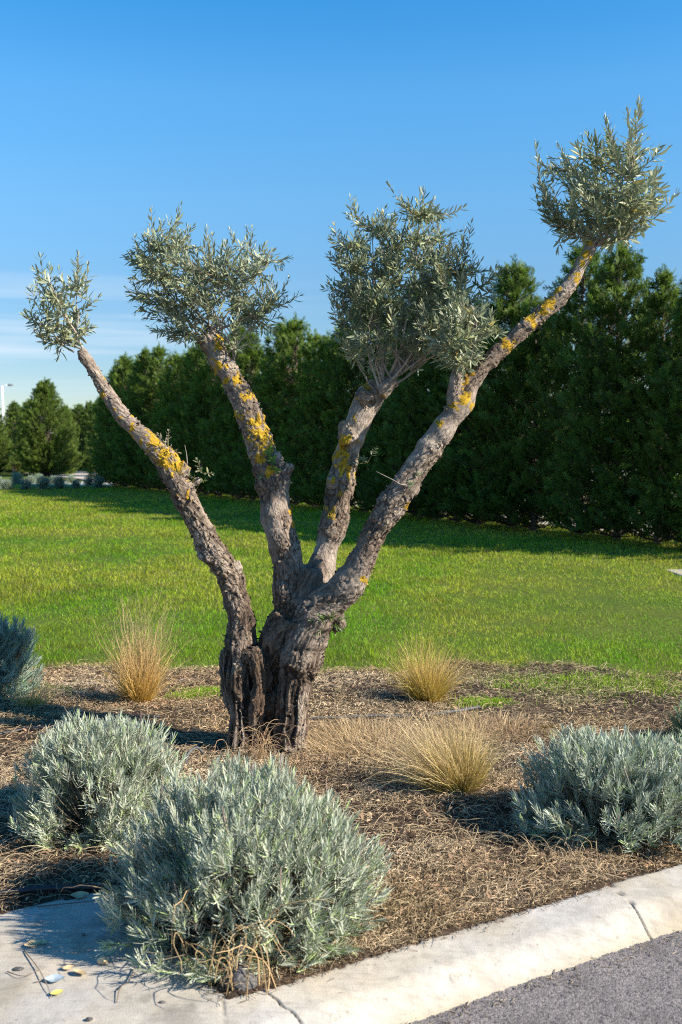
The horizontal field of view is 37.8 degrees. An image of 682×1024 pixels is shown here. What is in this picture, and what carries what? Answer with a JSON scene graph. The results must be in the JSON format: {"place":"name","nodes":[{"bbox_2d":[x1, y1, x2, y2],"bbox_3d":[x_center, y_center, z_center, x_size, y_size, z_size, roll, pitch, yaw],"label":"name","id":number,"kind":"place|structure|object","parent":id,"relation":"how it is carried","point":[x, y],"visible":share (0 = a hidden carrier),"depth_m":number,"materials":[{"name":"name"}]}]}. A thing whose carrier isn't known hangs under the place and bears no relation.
{"place":"outdoors","nodes":[
{"label":"outdoors","id":0,"kind":"place"},
{"bbox_2d":[0,471,85,481],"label":"lawn","id":1,"kind":"structure","parent":0,"point":[6,475],"depth_m":58.90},
{"bbox_2d":[1,384,13,418],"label":"street lamp","id":2,"kind":"object","parent":1,"relation":"on","point":[2,405],"visible":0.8,"depth_m":79.52,"materials":[{"name":"metal"}]},
{"bbox_2d":[0,408,17,473],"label":"cypress tree","id":3,"kind":"object","parent":1,"relation":"on","point":[5,459],"visible":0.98,"depth_m":63.83,"materials":[{"name":"green plant"}]},
{"bbox_2d":[0,399,26,473],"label":"cypress tree","id":4,"kind":"object","parent":1,"relation":"on","point":[12,410],"visible":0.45,"depth_m":65.40,"materials":[{"name":"green plant"}]},
{"bbox_2d":[20,400,39,448],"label":"cypress tree","id":5,"kind":"object","parent":1,"relation":"on","point":[25,402],"visible":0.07,"depth_m":69.58,"materials":[{"name":"green plant"}]},
{"bbox_2d":[7,376,85,475],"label":"cypress tree","id":6,"kind":"object","parent":1,"relation":"on","point":[45,417],"visible":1,"depth_m":59.08,"materials":[{"name":"green plant"}]},
{"bbox_2d":[60,404,83,473],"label":"cypress tree","id":7,"kind":"object","parent":1,"relation":"on","point":[76,464],"visible":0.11,"depth_m":61.82,"materials":[{"name":"green plant"}]},
{"bbox_2d":[71,403,86,470],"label":"cypress tree","id":8,"kind":"object","parent":1,"relation":"on","point":[76,410],"visible":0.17,"depth_m":73.39,"materials":[{"name":"green plant"}]},
{"bbox_2d":[73,400,94,470],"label":"cypress tree","id":9,"kind":"object","parent":1,"relation":"on","point":[85,409],"visible":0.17,"depth_m":71.37,"materials":[{"name":"green plant"}]},
{"bbox_2d":[76,398,99,471],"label":"cypress tree","id":10,"kind":"object","parent":1,"relation":"on","point":[85,430],"visible":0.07,"depth_m":69.48,"materials":[{"name":"green plant"}]},
{"bbox_2d":[82,398,105,465],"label":"cypress tree","id":11,"kind":"object","parent":1,"relation":"on","point":[83,451],"visible":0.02,"depth_m":65.29,"materials":[{"name":"green plant"}]},
{"bbox_2d":[12,479,113,485],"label":"path","id":12,"kind":"structure","parent":0,"point":[70,483],"depth_m":43.75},
{"bbox_2d":[9,472,23,483],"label":"lavender bush","id":13,"kind":"object","parent":12,"relation":"on","point":[15,478],"visible":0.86,"depth_m":43.82,"materials":[{"name":"green plant"}]},
{"bbox_2d":[27,475,36,482],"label":"lavender bush","id":14,"kind":"object","parent":12,"relation":"on","point":[31,478],"visible":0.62,"depth_m":45.30,"materials":[{"name":"green plant"}]},
{"bbox_2d":[34,473,43,482],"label":"lavender bush","id":15,"kind":"object","parent":12,"relation":"on","point":[38,475],"visible":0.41,"depth_m":46.03,"materials":[{"name":"green plant"}]},
{"bbox_2d":[66,475,75,482],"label":"lavender bush","id":16,"kind":"object","parent":12,"relation":"on","point":[71,478],"visible":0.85,"depth_m":46.03,"materials":[{"name":"green plant"}]},
{"bbox_2d":[83,476,93,485],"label":"lavender bush","id":17,"kind":"object","parent":12,"relation":"on","point":[89,479],"visible":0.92,"depth_m":42.51,"materials":[{"name":"green plant"}]},
{"bbox_2d":[0,892,239,1023],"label":"pavement","id":18,"kind":"structure","parent":0,"point":[91,992],"depth_m":2.83,"materials":[{"name":"concrete"}]},
{"bbox_2d":[13,967,23,970],"bbox_3d":[-0.934,1.323,2.884,0.032,0.007,0.022,0,4,0],"label":"stone","id":19,"kind":"object","parent":18,"relation":"on","point":[18,968],"visible":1,"depth_m":2.88,"materials":[{"name":"grey stone"}]},
{"bbox_2d":[24,940,40,945],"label":"fallen leaf","id":20,"kind":"object","parent":18,"relation":"on","point":[33,943],"visible":1,"depth_m":3.02,"materials":[{"name":"beige plant"}]},
{"bbox_2d":[24,950,51,996],"bbox_3d":[-0.877,1.320,2.856,0.029,0.010,0.302,-2,4,-29],"label":"fallen twig","id":21,"kind":"object","parent":18,"relation":"on","point":[40,972],"visible":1,"depth_m":2.84,"materials":[{"name":"wood"}]},
{"bbox_2d":[45,974,64,981],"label":"fallen leaf","id":22,"kind":"object","parent":18,"relation":"on","point":[54,977],"visible":1,"depth_m":2.82,"materials":[{"name":"white plant"}]},
{"bbox_2d":[50,989,62,994],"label":"fallen leaf","id":23,"kind":"object","parent":18,"relation":"on","point":[57,992],"visible":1,"depth_m":2.75,"materials":[{"name":"yellow plant"}]},
{"bbox_2d":[37,900,97,906],"bbox_3d":[-0.903,1.294,3.290,0.196,0.009,0.018,-1,4,-13],"label":"fallen twig","id":24,"kind":"object","parent":18,"relation":"on","point":[63,903],"visible":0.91,"depth_m":3.28,"materials":[{"name":"wood"}]},
{"bbox_2d":[62,965,73,969],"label":"fallen leaf","id":25,"kind":"object","parent":18,"relation":"on","point":[66,967],"visible":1,"depth_m":2.88,"materials":[{"name":"yellow plant"}]},
{"bbox_2d":[73,969,85,973],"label":"fallen leaf","id":26,"kind":"object","parent":18,"relation":"on","point":[79,971],"visible":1,"depth_m":2.86,"materials":[{"name":"beige plant"}]},
{"bbox_2d":[71,891,88,897],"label":"fallen leaf","id":27,"kind":"object","parent":18,"relation":"on","point":[79,894],"visible":1,"depth_m":3.35,"materials":[{"name":"plant"}]},
{"bbox_2d":[97,955,108,964],"bbox_3d":[-0.699,1.314,2.920,0.034,0.025,0.031,0,4,0],"label":"stone","id":28,"kind":"object","parent":18,"relation":"on","point":[103,959],"visible":1,"depth_m":2.91,"materials":[{"name":"grey stone"}]},
{"bbox_2d":[115,967,134,1002],"bbox_3d":[-0.610,1.324,2.795,0.026,0.010,0.182,0,4,7],"label":"fallen twig","id":29,"kind":"object","parent":18,"relation":"on","point":[124,984],"visible":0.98,"depth_m":2.78,"materials":[{"name":"wood"}]},
{"bbox_2d":[0,483,681,712],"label":"lawn","id":30,"kind":"structure","parent":0,"point":[671,616],"depth_m":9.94,"materials":[{"name":"green plant"}]},
{"bbox_2d":[0,478,14,489],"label":"lavender bush","id":31,"kind":"object","parent":30,"relation":"on","point":[7,484],"visible":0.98,"depth_m":37.93,"materials":[{"name":"green plant"}]},
{"bbox_2d":[19,478,34,488],"bbox_3d":[-12.154,-1.103,38.509,0.642,0.501,0.608,-1,4,-11],"label":"lavender bush","id":32,"kind":"object","parent":30,"relation":"on","point":[25,484],"visible":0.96,"depth_m":38.41,"materials":[{"name":"green plant"}]},
{"bbox_2d":[35,475,52,489],"bbox_3d":[-11.502,-1.142,38.480,0.720,0.594,0.760,2,4,35],"label":"lavender bush","id":33,"kind":"object","parent":30,"relation":"on","point":[42,483],"visible":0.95,"depth_m":38.42,"materials":[{"name":"green plant"}]},
{"bbox_2d":[51,475,67,488],"bbox_3d":[-11.025,-1.170,39.048,0.740,0.578,0.701,-2,4,-24],"label":"lavender bush","id":34,"kind":"object","parent":30,"relation":"on","point":[59,482],"visible":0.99,"depth_m":38.92,"materials":[{"name":"green plant"}]},
{"bbox_2d":[70,479,81,488],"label":"lavender bush","id":35,"kind":"object","parent":30,"relation":"on","point":[76,483],"visible":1,"depth_m":38.99,"materials":[{"name":"green plant"}]},
{"bbox_2d":[91,475,105,487],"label":"lavender bush","id":36,"kind":"object","parent":30,"relation":"on","point":[99,481],"visible":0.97,"depth_m":40.06,"materials":[{"name":"green plant"}]},
{"bbox_2d":[81,369,116,485],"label":"cypress tree","id":37,"kind":"object","parent":30,"relation":"on","point":[95,420],"visible":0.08,"depth_m":42.22,"materials":[{"name":"green plant"}]},
{"bbox_2d":[85,354,132,486],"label":"cypress tree","id":38,"kind":"object","parent":30,"relation":"on","point":[101,441],"visible":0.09,"depth_m":41.35,"materials":[{"name":"green plant"}]},
{"bbox_2d":[89,352,133,486],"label":"cypress tree","id":39,"kind":"object","parent":30,"relation":"on","point":[119,377],"visible":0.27,"depth_m":40.39,"materials":[{"name":"green plant"}]},
{"bbox_2d":[107,376,140,486],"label":"cypress tree","id":40,"kind":"object","parent":30,"relation":"on","point":[112,477],"visible":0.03,"depth_m":39.59,"materials":[{"name":"green plant"}]},
{"bbox_2d":[103,359,146,488],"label":"cypress tree","id":41,"kind":"object","parent":30,"relation":"on","point":[115,465],"visible":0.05,"depth_m":38.82,"materials":[{"name":"green plant"}]},
{"bbox_2d":[106,345,161,488],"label":"cypress tree","id":42,"kind":"object","parent":30,"relation":"on","point":[141,362],"visible":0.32,"depth_m":38.05,"materials":[{"name":"green plant"}]},
{"bbox_2d":[117,341,172,489],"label":"cypress tree","id":43,"kind":"object","parent":30,"relation":"on","point":[148,390],"visible":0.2,"depth_m":37.38,"materials":[{"name":"green plant"}]},
{"bbox_2d":[134,377,167,490],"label":"cypress tree","id":44,"kind":"object","parent":30,"relation":"on","point":[138,452],"visible":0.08,"depth_m":36.52,"materials":[{"name":"green plant"}]},
{"bbox_2d":[138,349,179,488],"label":"cypress tree","id":45,"kind":"object","parent":30,"relation":"on","point":[169,362],"visible":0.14,"depth_m":35.58,"materials":[{"name":"green plant"}]},
{"bbox_2d":[148,349,186,484],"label":"cypress tree","id":46,"kind":"object","parent":30,"relation":"on","point":[176,368],"visible":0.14,"depth_m":34.91,"materials":[{"name":"green plant"}]},
{"bbox_2d":[148,343,211,493],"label":"cypress tree","id":47,"kind":"object","parent":30,"relation":"on","point":[167,413],"visible":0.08,"depth_m":33.84,"materials":[{"name":"green plant"}]},
{"bbox_2d":[163,344,215,494],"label":"cypress tree","id":48,"kind":"object","parent":30,"relation":"on","point":[179,436],"visible":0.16,"depth_m":33.01,"materials":[{"name":"green plant"}]},
{"bbox_2d":[176,329,237,496],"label":"cypress tree","id":49,"kind":"object","parent":30,"relation":"on","point":[201,384],"visible":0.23,"depth_m":32.10,"materials":[{"name":"green plant"}]},
{"bbox_2d":[194,332,257,495],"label":"cypress tree","id":50,"kind":"object","parent":30,"relation":"on","point":[204,460],"visible":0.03,"depth_m":31.30,"materials":[{"name":"green plant"}]},
{"bbox_2d":[196,323,259,498],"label":"cypress tree","id":51,"kind":"object","parent":30,"relation":"on","point":[218,393],"visible":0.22,"depth_m":30.29,"materials":[{"name":"green plant"}]},
{"bbox_2d":[205,329,267,500],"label":"cypress tree","id":52,"kind":"object","parent":30,"relation":"on","point":[245,362],"visible":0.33,"depth_m":29.66,"materials":[{"name":"green plant"}]},
{"bbox_2d":[229,352,286,497],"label":"cypress tree","id":53,"kind":"object","parent":30,"relation":"on","point":[240,486],"visible":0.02,"depth_m":28.92,"materials":[{"name":"green plant"}]},
{"bbox_2d":[221,319,303,500],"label":"cypress tree","id":54,"kind":"object","parent":30,"relation":"on","point":[268,351],"visible":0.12,"depth_m":27.99,"materials":[{"name":"green plant"}]},
{"bbox_2d":[238,313,319,504],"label":"cypress tree","id":55,"kind":"object","parent":30,"relation":"on","point":[291,343],"visible":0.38,"depth_m":26.98,"materials":[{"name":"green plant"}]},
{"bbox_2d":[274,328,325,506],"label":"cypress tree","id":56,"kind":"object","parent":30,"relation":"on","point":[307,346],"visible":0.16,"depth_m":26.11,"materials":[{"name":"green plant"}]},
{"bbox_2d":[280,329,355,507],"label":"cypress tree","id":57,"kind":"object","parent":30,"relation":"on","point":[319,345],"visible":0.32,"depth_m":25.29,"materials":[{"name":"green plant"}]},
{"bbox_2d":[290,326,362,507],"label":"cypress tree","id":58,"kind":"object","parent":30,"relation":"on","point":[329,355],"visible":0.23,"depth_m":24.66,"materials":[{"name":"green plant"}]},
{"bbox_2d":[311,291,395,512],"bbox_3d":[0.707,-2.703,23.957,2.992,5.562,3.152,0,4,-6],"label":"cypress tree","id":59,"kind":"object","parent":30,"relation":"on","point":[347,371],"visible":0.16,"depth_m":23.71,"materials":[{"name":"green plant"}]},
{"bbox_2d":[352,326,414,511],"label":"cypress tree","id":60,"kind":"object","parent":30,"relation":"on","point":[361,469],"visible":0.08,"depth_m":22.95,"materials":[{"name":"green plant"}]},
{"bbox_2d":[354,277,442,517],"bbox_3d":[1.787,-2.580,22.308,3.390,5.518,3.143,0,4,0],"label":"cypress tree","id":61,"kind":"object","parent":30,"relation":"on","point":[377,442],"visible":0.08,"depth_m":22.03,"materials":[{"name":"green plant"}]},
{"bbox_2d":[363,279,473,519],"bbox_3d":[2.048,-2.459,21.354,2.733,5.392,2.848,3,5,40],"label":"cypress tree","id":62,"kind":"object","parent":30,"relation":"on","point":[404,437],"visible":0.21,"depth_m":20.97,"materials":[{"name":"green plant"}]},
{"bbox_2d":[403,329,499,522],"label":"cypress tree","id":63,"kind":"object","parent":30,"relation":"on","point":[426,425],"visible":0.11,"depth_m":20.54,"materials":[{"name":"green plant"}]},
{"bbox_2d":[420,296,531,525],"bbox_3d":[2.815,-2.004,19.900,2.942,4.648,2.634,3,5,45],"label":"cypress tree","id":64,"kind":"object","parent":30,"relation":"on","point":[445,484],"visible":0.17,"depth_m":19.66,"materials":[{"name":"green plant"}]},
{"bbox_2d":[441,253,559,527],"bbox_3d":[3.371,-2.301,19.297,2.892,5.329,3.270,2,4,34],"label":"cypress tree","id":65,"kind":"object","parent":30,"relation":"on","point":[513,284],"visible":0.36,"depth_m":18.83,"materials":[{"name":"green plant"}]},
{"bbox_2d":[462,294,594,530],"bbox_3d":[3.583,-1.850,18.633,2.743,4.492,2.559,-2,4,-31],"label":"cypress tree","id":66,"kind":"object","parent":30,"relation":"on","point":[508,463],"visible":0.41,"depth_m":18.34,"materials":[{"name":"green plant"}]},
{"bbox_2d":[509,242,644,534],"bbox_3d":[4.312,-2.215,17.681,2.452,5.355,2.714,-2,4,-23],"label":"cypress tree","id":67,"kind":"object","parent":30,"relation":"on","point":[559,324],"visible":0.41,"depth_m":17.46,"materials":[{"name":"green plant"}]},
{"bbox_2d":[542,240,678,539],"bbox_3d":[4.628,-2.067,16.612,2.564,5.186,2.537,0,4,7],"label":"cypress tree","id":68,"kind":"object","parent":30,"relation":"on","point":[601,303],"visible":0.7,"depth_m":16.35,"materials":[{"name":"green plant"}]},
{"bbox_2d":[580,263,681,543],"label":"cypress tree","id":69,"kind":"object","parent":30,"relation":"on","point":[663,294],"visible":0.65,"depth_m":15.78,"materials":[{"name":"green plant"}]},
{"bbox_2d":[618,279,681,546],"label":"cypress tree","id":70,"kind":"object","parent":30,"relation":"on","point":[669,407],"visible":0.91,"depth_m":15.08,"materials":[{"name":"green plant"}]},
{"bbox_2d":[651,375,681,537],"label":"cypress tree","id":71,"kind":"object","parent":30,"relation":"on","point":[678,503],"visible":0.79,"depth_m":14.87,"materials":[{"name":"green plant"}]},
{"bbox_2d":[665,569,681,575],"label":"inspection cover","id":72,"kind":"object","parent":30,"relation":"on","point":[674,570],"visible":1,"depth_m":12.32,"materials":[{"name":"concrete"}]},
{"bbox_2d":[0,658,681,1023],"bbox_3d":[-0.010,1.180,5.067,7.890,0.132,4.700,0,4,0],"label":"dry ground cover","id":73,"kind":"object","parent":0,"point":[408,863],"visible":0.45,"depth_m":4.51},
{"bbox_2d":[0,611,48,701],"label":"lavender bush","id":74,"kind":"object","parent":73,"relation":"on","point":[14,642],"visible":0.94,"depth_m":6.01,"materials":[{"name":"green plant"}]},
{"bbox_2d":[1,665,79,709],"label":"feather grass","id":75,"kind":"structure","parent":73,"relation":"on","point":[27,701],"depth_m":5.76,"materials":[{"name":"plant"}]},
{"bbox_2d":[0,884,120,896],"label":"drip hose","id":76,"kind":"object","parent":73,"relation":"on","point":[33,889],"visible":0.88,"depth_m":3.38,"materials":[{"name":"rubber"}]},
{"bbox_2d":[52,682,98,684],"bbox_3d":[-1.705,1.111,6.366,0.309,0.051,0.054,0,4,-6],"label":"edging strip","id":77,"kind":"object","parent":73,"relation":"on","point":[74,683],"visible":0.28,"depth_m":6.35,"materials":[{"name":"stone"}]},
{"bbox_2d":[0,714,159,734],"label":"drip hose","id":78,"kind":"object","parent":73,"relation":"on","point":[42,727],"visible":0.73,"depth_m":5.35,"materials":[{"name":"rubber"}]},
{"bbox_2d":[7,707,191,853],"bbox_3d":[-0.962,1.022,3.959,0.715,0.514,0.728,0,4,0],"label":"lavender bush","id":79,"kind":"object","parent":73,"relation":"on","point":[100,779],"visible":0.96,"depth_m":3.82,"materials":[{"name":"green plant"}]},
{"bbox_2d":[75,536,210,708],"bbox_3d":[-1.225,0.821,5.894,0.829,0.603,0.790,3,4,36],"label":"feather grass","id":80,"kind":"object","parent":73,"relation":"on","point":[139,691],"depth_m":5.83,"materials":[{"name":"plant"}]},
{"bbox_2d":[185,746,204,765],"bbox_3d":[-0.701,1.163,4.752,0.027,0.078,0.158,1,4,23],"label":"drip hose","id":81,"kind":"object","parent":73,"relation":"on","point":[196,747],"visible":0.8,"depth_m":4.74,"materials":[{"name":"grey plastic"}]},
{"bbox_2d":[61,873,332,997],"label":"dry stems","id":82,"kind":"object","parent":73,"relation":"on","point":[250,956],"visible":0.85,"depth_m":2.80,"materials":[{"name":"plant"}]},
{"bbox_2d":[222,964,257,990],"bbox_3d":[-0.282,1.317,2.794,0.104,0.094,0.083,0,4,0],"label":"stone","id":83,"kind":"object","parent":73,"relation":"on","point":[239,975],"visible":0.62,"depth_m":2.77,"materials":[{"name":"grey stone"}]},
{"bbox_2d":[92,749,394,986],"bbox_3d":[-0.295,1.042,3.153,0.934,0.576,0.878,0,4,0],"label":"lavender bush","id":84,"kind":"object","parent":73,"relation":"on","point":[271,840],"visible":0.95,"depth_m":2.97,"materials":[{"name":"green plant"}]},
{"bbox_2d":[214,719,307,764],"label":"dry stems","id":85,"kind":"object","parent":73,"relation":"on","point":[261,751],"visible":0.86,"depth_m":4.76,"materials":[{"name":"plant"}]},
{"bbox_2d":[19,95,680,754],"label":"olive tree","id":86,"kind":"object","parent":73,"relation":"on","point":[269,675],"visible":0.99,"depth_m":4.87,"materials":[{"name":"green plant"}]},
{"bbox_2d":[295,705,442,760],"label":"feather grass","id":87,"kind":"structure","parent":73,"relation":"on","point":[330,734],"depth_m":5.06,"materials":[{"name":"plant"}]},
{"bbox_2d":[309,705,480,719],"bbox_3d":[0.323,1.132,5.574,1.037,0.031,0.138,-1,4,-15],"label":"drip hose","id":88,"kind":"object","parent":73,"relation":"on","point":[436,713],"visible":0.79,"depth_m":5.51,"materials":[{"name":"plastic"}]},
{"bbox_2d":[339,683,533,805],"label":"feather grass","id":89,"kind":"object","parent":73,"relation":"on","point":[432,774],"depth_m":4.29,"materials":[{"name":"plant"}]},
{"bbox_2d":[428,704,570,742],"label":"feather grass","id":90,"kind":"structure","parent":73,"relation":"on","point":[519,719],"depth_m":5.30,"materials":[{"name":"plant"}]},
{"bbox_2d":[416,822,621,867],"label":"dry stems","id":91,"kind":"object","parent":73,"relation":"on","point":[566,843],"visible":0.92,"depth_m":3.66,"materials":[{"name":"plant"}]},
{"bbox_2d":[507,722,681,856],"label":"lavender bush","id":92,"kind":"object","parent":73,"relation":"on","point":[626,789],"visible":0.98,"depth_m":3.79,"materials":[{"name":"green plant"}]},
{"bbox_2d":[659,730,681,761],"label":"lavender bush","id":93,"kind":"object","parent":73,"relation":"on","point":[677,741],"visible":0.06,"depth_m":4.14,"materials":[{"name":"green plant"}]},
{"bbox_2d":[663,700,681,738],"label":"lavender bush","id":94,"kind":"object","parent":73,"relation":"on","point":[676,723],"visible":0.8,"depth_m":5.07,"materials":[{"name":"green plant"}]},
{"bbox_2d":[0,0,681,439],"label":"sky","id":95,"kind":"structure","parent":0,"point":[266,115],"materials":[{"name":"blue"}]},
{"bbox_2d":[11,469,676,533],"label":"gravel path","id":96,"kind":"structure","parent":0,"point":[81,474],"depth_m":59.27,"materials":[{"name":"grey gravel"}]},
{"bbox_2d":[361,613,489,706],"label":"feather grass","id":97,"kind":"object","parent":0,"point":[431,681],"depth_m":5.89,"materials":[{"name":"plant"}]},
{"bbox_2d":[408,930,681,1023],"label":"road","id":98,"kind":"structure","parent":0,"point":[646,988],"depth_m":2.88,"materials":[{"name":"grey asphalt"}]},
{"label":"ground","id":99,"kind":"structure","parent":0,"visible":0},
{"bbox_2d":[213,864,681,1023],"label":"kerb","id":100,"kind":"structure","parent":99,"relation":"on","point":[422,981],"depth_m":2.99,"materials":[{"name":"concrete"}]}
]}

